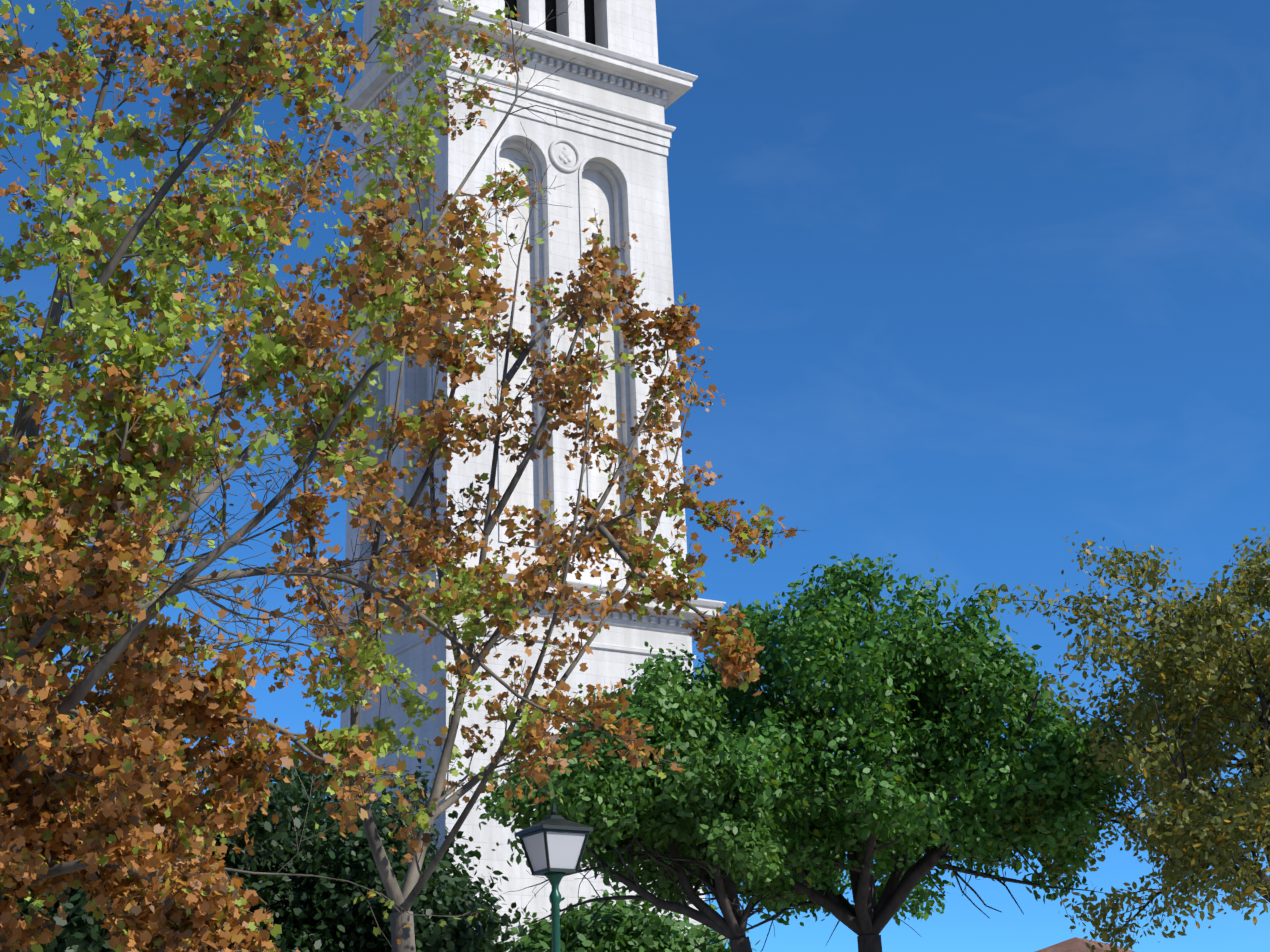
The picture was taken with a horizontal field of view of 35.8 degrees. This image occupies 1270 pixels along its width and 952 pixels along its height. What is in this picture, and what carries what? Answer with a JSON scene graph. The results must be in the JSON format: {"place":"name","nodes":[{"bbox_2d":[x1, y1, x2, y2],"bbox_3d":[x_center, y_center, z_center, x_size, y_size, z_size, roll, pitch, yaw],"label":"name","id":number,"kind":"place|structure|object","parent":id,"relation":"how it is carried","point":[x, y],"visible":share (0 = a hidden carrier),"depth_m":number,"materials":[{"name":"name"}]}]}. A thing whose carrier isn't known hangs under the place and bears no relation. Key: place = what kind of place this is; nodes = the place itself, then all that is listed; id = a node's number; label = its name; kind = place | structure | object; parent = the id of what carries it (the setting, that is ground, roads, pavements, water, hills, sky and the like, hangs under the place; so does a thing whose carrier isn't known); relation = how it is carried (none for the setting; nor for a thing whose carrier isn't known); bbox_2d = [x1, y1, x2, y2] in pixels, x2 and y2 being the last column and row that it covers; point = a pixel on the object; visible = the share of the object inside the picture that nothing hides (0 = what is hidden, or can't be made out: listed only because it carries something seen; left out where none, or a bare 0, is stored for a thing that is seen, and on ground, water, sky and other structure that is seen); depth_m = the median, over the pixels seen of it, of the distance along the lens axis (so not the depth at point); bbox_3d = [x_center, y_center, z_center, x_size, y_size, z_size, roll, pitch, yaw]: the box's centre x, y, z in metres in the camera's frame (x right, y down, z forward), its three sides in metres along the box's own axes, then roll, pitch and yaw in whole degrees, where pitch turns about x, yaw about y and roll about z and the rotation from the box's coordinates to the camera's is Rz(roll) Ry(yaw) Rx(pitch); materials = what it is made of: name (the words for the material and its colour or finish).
{"place":"outdoors","nodes":[
{"label":"outdoors","id":0,"kind":"place"},
{"bbox_2d":[2,669,324,951],"bbox_3d":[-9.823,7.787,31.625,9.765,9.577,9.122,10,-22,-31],"label":"dark tree","id":1,"kind":"object","parent":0,"point":[73,935],"depth_m":30.59,"materials":[{"name":"green plant"}]},
{"bbox_2d":[0,0,682,951],"bbox_3d":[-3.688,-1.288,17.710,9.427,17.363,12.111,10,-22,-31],"label":"plane tree","id":2,"kind":"object","parent":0,"point":[178,912],"depth_m":13.18,"materials":[{"name":"green plant"}]},
{"bbox_2d":[213,750,535,951],"bbox_3d":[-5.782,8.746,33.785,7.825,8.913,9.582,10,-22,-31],"label":"dark tree","id":3,"kind":"object","parent":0,"point":[339,929],"depth_m":32.07,"materials":[{"name":"green plant"}]},
{"bbox_2d":[309,0,725,951],"bbox_3d":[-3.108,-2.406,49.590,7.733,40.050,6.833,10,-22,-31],"label":"bell tower","id":4,"kind":"structure","parent":0,"point":[619,86],"depth_m":47.99,"materials":[{"name":"paint"}]},
{"bbox_2d":[265,121,807,951],"bbox_3d":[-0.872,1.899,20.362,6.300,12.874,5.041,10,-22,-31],"label":"plane tree","id":5,"kind":"object","parent":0,"point":[729,662],"depth_m":20.34,"materials":[{"name":"plant"}]},
{"bbox_2d":[500,889,759,951],"bbox_3d":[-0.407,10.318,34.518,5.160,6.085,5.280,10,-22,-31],"label":"bush","id":6,"kind":"object","parent":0,"point":[645,934],"depth_m":33.69,"materials":[{"name":"green plant"}]},
{"bbox_2d":[0,0,1269,951],"label":"sky","id":7,"kind":"structure","parent":0,"point":[979,286],"materials":[{"name":"blue"}]},
{"bbox_2d":[476,657,808,951],"bbox_3d":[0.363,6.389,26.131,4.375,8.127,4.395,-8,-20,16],"label":"green tree","id":8,"kind":"object","parent":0,"point":[695,807],"depth_m":25.87,"materials":[{"name":"green plant"}]},
{"bbox_2d":[534,553,1142,951],"bbox_3d":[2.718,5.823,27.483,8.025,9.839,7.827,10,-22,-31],"label":"green tree","id":9,"kind":"object","parent":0,"point":[1046,731],"depth_m":26.56,"materials":[{"name":"green plant"}]},
{"bbox_2d":[1035,937,1134,951],"bbox_3d":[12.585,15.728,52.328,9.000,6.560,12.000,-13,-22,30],"label":"roof","id":10,"kind":"structure","parent":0,"point":[1075,944],"depth_m":51.64,"materials":[{"name":"tile"}]},
{"bbox_2d":[977,526,1269,951],"bbox_3d":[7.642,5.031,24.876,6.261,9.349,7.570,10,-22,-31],"label":"olive tree","id":11,"kind":"object","parent":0,"point":[1162,658],"depth_m":23.82,"materials":[{"name":"green plant"}]},
{"label":"ground","id":12,"kind":"structure","parent":0,"visible":0},
{"bbox_2d":[515,803,592,951],"bbox_3d":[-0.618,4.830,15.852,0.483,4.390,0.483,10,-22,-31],"label":"street lamp","id":13,"kind":"object","parent":12,"relation":"on","point":[553,844],"visible":1,"depth_m":16.31,"materials":[{"name":"green paint"}]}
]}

